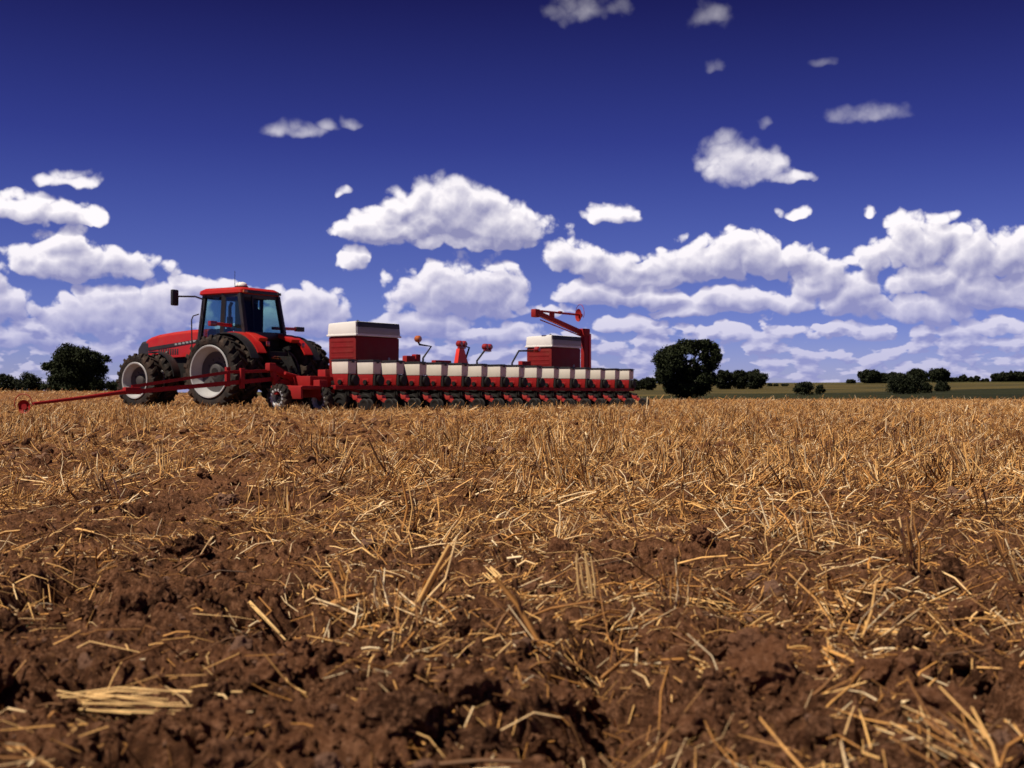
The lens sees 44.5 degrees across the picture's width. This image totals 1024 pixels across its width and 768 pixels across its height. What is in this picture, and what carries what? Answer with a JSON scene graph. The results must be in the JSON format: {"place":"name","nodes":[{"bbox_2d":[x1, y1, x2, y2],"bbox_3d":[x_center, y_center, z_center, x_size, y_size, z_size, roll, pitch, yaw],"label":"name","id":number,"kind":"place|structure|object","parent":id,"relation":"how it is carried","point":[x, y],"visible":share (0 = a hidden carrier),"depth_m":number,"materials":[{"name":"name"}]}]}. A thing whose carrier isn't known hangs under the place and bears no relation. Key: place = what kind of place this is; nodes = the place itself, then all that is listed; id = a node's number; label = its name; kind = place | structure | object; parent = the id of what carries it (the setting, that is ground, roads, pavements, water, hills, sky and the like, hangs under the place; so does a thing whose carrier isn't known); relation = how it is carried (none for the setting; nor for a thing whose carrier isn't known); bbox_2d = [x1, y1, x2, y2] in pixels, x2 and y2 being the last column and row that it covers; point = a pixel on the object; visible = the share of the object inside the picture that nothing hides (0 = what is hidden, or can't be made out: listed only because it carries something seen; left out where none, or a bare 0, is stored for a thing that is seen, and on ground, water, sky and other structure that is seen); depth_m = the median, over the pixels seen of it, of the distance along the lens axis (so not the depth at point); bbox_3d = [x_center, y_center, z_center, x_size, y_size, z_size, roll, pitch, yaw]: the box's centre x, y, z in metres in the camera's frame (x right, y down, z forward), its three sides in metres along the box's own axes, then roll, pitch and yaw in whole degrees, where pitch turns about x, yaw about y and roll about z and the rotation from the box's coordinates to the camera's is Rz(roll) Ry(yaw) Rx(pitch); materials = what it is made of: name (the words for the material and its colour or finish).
{"place":"outdoors","nodes":[
{"label":"outdoors","id":0,"kind":"place"},
{"bbox_2d":[0,381,1023,767],"bbox_3d":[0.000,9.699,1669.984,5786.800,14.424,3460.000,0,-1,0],"label":"ground","id":1,"kind":"structure","parent":0,"point":[144,751],"depth_m":2.81,"materials":[{"name":"brown soil"}]},
{"bbox_2d":[0,373,23,391],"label":"tree","id":2,"kind":"object","parent":1,"relation":"on","point":[9,382],"visible":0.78,"depth_m":298.35,"materials":[{"name":"green plant"}]},
{"bbox_2d":[19,371,45,390],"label":"tree","id":3,"kind":"object","parent":1,"relation":"on","point":[32,382],"visible":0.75,"depth_m":309.05,"materials":[{"name":"green plant"}]},
{"bbox_2d":[38,342,111,391],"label":"tree","id":4,"kind":"object","parent":1,"relation":"on","point":[71,366],"visible":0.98,"depth_m":246.89,"materials":[{"name":"green plant"}]},
{"bbox_2d":[105,380,118,391],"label":"tree","id":5,"kind":"object","parent":1,"relation":"on","point":[113,385],"visible":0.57,"depth_m":318.37,"materials":[{"name":"green plant"}]},
{"bbox_2d":[57,687,192,713],"bbox_3d":[-0.608,0.494,1.940,0.313,0.060,0.032,0,-1,30],"label":"straw stalk","id":6,"kind":"object","parent":1,"relation":"on","point":[102,695],"visible":0.84,"depth_m":1.94,"materials":[{"name":"beige plant"}]},
{"bbox_2d":[171,690,242,694],"bbox_3d":[-0.514,0.501,2.022,0.196,0.031,0.010,0,-1,29],"label":"straw stalk","id":7,"kind":"object","parent":1,"relation":"on","point":[187,691],"visible":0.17,"depth_m":2.02,"materials":[{"name":"beige plant"}]},
{"bbox_2d":[116,282,328,406],"bbox_3d":[-8.628,-1.280,36.968,6.069,3.970,4.220,0,-1,32],"label":"tractor","id":8,"kind":"object","parent":1,"relation":"on","point":[247,343],"visible":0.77,"depth_m":35.78,"materials":[{"name":"metal"}]},
{"bbox_2d":[248,601,285,640],"bbox_3d":[-0.557,0.533,2.830,0.008,0.028,0.382,0,-1,-23],"label":"straw stalk","id":9,"kind":"object","parent":1,"relation":"on","point":[260,613],"visible":0.98,"depth_m":2.84,"materials":[{"name":"beige plant"}]},
{"bbox_2d":[14,304,649,412],"bbox_3d":[-4.837,-0.806,30.097,8.472,2.950,18.902,0,-1,36],"label":"planter","id":10,"kind":"object","parent":1,"relation":"on","point":[368,367],"visible":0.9,"depth_m":28.23,"materials":[{"name":"red paint"}]},
{"bbox_2d":[482,566,501,581],"bbox_3d":[-0.052,0.535,3.478,0.030,0.026,0.880,0,-1,-10],"label":"straw stalk","id":11,"kind":"object","parent":1,"relation":"on","point":[492,569],"visible":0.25,"depth_m":3.50,"materials":[{"name":"beige plant"}]},
{"bbox_2d":[0,388,1023,767],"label":"straw stubble","id":12,"kind":"object","parent":1,"relation":"on","point":[836,464],"visible":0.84,"depth_m":5.48,"materials":[{"name":"beige plant"}]},
{"bbox_2d":[0,403,1023,767],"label":"soil clods","id":13,"kind":"object","parent":1,"relation":"on","point":[764,663],"visible":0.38,"depth_m":2.12,"materials":[{"name":"brown soil"}]},
{"bbox_2d":[575,551,595,596],"bbox_3d":[0.169,0.457,2.856,0.049,0.152,0.030,0,-1,0],"label":"straw stalk","id":14,"kind":"object","parent":1,"relation":"on","point":[589,584],"visible":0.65,"depth_m":2.85,"materials":[{"name":"beige plant"}]},
{"bbox_2d":[633,378,643,389],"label":"bush","id":15,"kind":"object","parent":1,"relation":"on","point":[639,385],"visible":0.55,"depth_m":478.72,"materials":[{"name":"green plant"}]},
{"bbox_2d":[640,377,656,389],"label":"bush","id":16,"kind":"object","parent":1,"relation":"on","point":[649,383],"visible":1,"depth_m":478.02,"materials":[{"name":"green plant"}]},
{"bbox_2d":[650,338,722,398],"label":"tree","id":17,"kind":"object","parent":1,"relation":"on","point":[677,373],"visible":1,"depth_m":247.88,"materials":[{"name":"green plant"}]},
{"bbox_2d":[688,654,709,672],"bbox_3d":[0.327,0.509,2.237,0.058,0.029,0.281,0,-1,-5],"label":"straw stalk","id":18,"kind":"object","parent":1,"relation":"on","point":[700,671],"visible":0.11,"depth_m":2.22,"materials":[{"name":"beige plant"}]},
{"bbox_2d":[715,369,734,388],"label":"tree","id":19,"kind":"object","parent":1,"relation":"on","point":[726,378],"visible":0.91,"depth_m":517.96,"materials":[{"name":"green plant"}]},
{"bbox_2d":[730,369,747,388],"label":"tree","id":20,"kind":"object","parent":1,"relation":"on","point":[738,377],"visible":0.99,"depth_m":518.33,"materials":[{"name":"green plant"}]},
{"bbox_2d":[741,369,768,388],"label":"tree","id":21,"kind":"object","parent":1,"relation":"on","point":[756,379],"visible":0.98,"depth_m":517.46,"materials":[{"name":"green plant"}]},
{"bbox_2d":[749,612,775,626],"bbox_3d":[0.594,0.530,2.821,0.016,0.038,0.281,-1,-1,44],"label":"straw stalk","id":22,"kind":"object","parent":1,"relation":"on","point":[769,619],"visible":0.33,"depth_m":2.79,"materials":[{"name":"beige plant"}]},
{"bbox_2d":[792,381,814,394],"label":"bush","id":23,"kind":"object","parent":1,"relation":"on","point":[804,388],"visible":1,"depth_m":328.80,"materials":[{"name":"green plant"}]},
{"bbox_2d":[814,384,825,394],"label":"bush","id":24,"kind":"object","parent":1,"relation":"on","point":[819,389],"visible":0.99,"depth_m":339.85,"materials":[{"name":"green plant"}]},
{"bbox_2d":[845,379,855,383],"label":"tree","id":25,"kind":"object","parent":1,"relation":"on","point":[851,381],"visible":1,"depth_m":798.54,"materials":[{"name":"green plant"}]},
{"bbox_2d":[857,369,879,382],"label":"tree","id":26,"kind":"object","parent":1,"relation":"on","point":[868,376],"visible":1,"depth_m":795.32,"materials":[{"name":"green plant"}]},
{"bbox_2d":[878,372,889,382],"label":"tree","id":27,"kind":"object","parent":1,"relation":"on","point":[882,377],"visible":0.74,"depth_m":795.77,"materials":[{"name":"green plant"}]},
{"bbox_2d":[882,373,923,393],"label":"bush","id":28,"kind":"object","parent":1,"relation":"on","point":[902,383],"visible":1,"depth_m":357.79,"materials":[{"name":"green plant"}]},
{"bbox_2d":[906,368,928,381],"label":"tree","id":29,"kind":"object","parent":1,"relation":"on","point":[922,374],"visible":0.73,"depth_m":797.24,"materials":[{"name":"green plant"}]},
{"bbox_2d":[920,382,932,392],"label":"bush","id":30,"kind":"object","parent":1,"relation":"on","point":[927,387],"visible":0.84,"depth_m":379.07,"materials":[{"name":"green plant"}]},
{"bbox_2d":[928,367,952,382],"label":"tree","id":31,"kind":"object","parent":1,"relation":"on","point":[936,375],"visible":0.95,"depth_m":796.29,"materials":[{"name":"green plant"}]},
{"bbox_2d":[933,380,950,391],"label":"bush","id":32,"kind":"object","parent":1,"relation":"on","point":[940,386],"visible":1,"depth_m":429.00,"materials":[{"name":"green plant"}]},
{"bbox_2d":[950,377,960,381],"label":"bush","id":33,"kind":"object","parent":1,"relation":"on","point":[956,379],"visible":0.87,"depth_m":847.93,"materials":[{"name":"green plant"}]},
{"bbox_2d":[959,374,968,381],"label":"tree","id":34,"kind":"object","parent":1,"relation":"on","point":[964,377],"visible":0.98,"depth_m":848.41,"materials":[{"name":"green plant"}]},
{"bbox_2d":[973,375,980,381],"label":"tree","id":35,"kind":"object","parent":1,"relation":"on","point":[977,378],"visible":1,"depth_m":849.30,"materials":[{"name":"green plant"}]},
{"bbox_2d":[990,373,1003,381],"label":"tree","id":36,"kind":"object","parent":1,"relation":"on","point":[996,377],"visible":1,"depth_m":848.00,"materials":[{"name":"green plant"}]},
{"bbox_2d":[1000,370,1016,381],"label":"tree","id":37,"kind":"object","parent":1,"relation":"on","point":[1010,376],"visible":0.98,"depth_m":846.50,"materials":[{"name":"green plant"}]},
{"bbox_2d":[1013,371,1023,381],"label":"tree","id":38,"kind":"object","parent":1,"relation":"on","point":[1020,376],"visible":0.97,"depth_m":847.65,"materials":[{"name":"green plant"}]},
{"bbox_2d":[0,0,1023,391],"label":"sky","id":39,"kind":"structure","parent":0,"point":[814,191],"materials":[{"name":"blue"}]}
]}

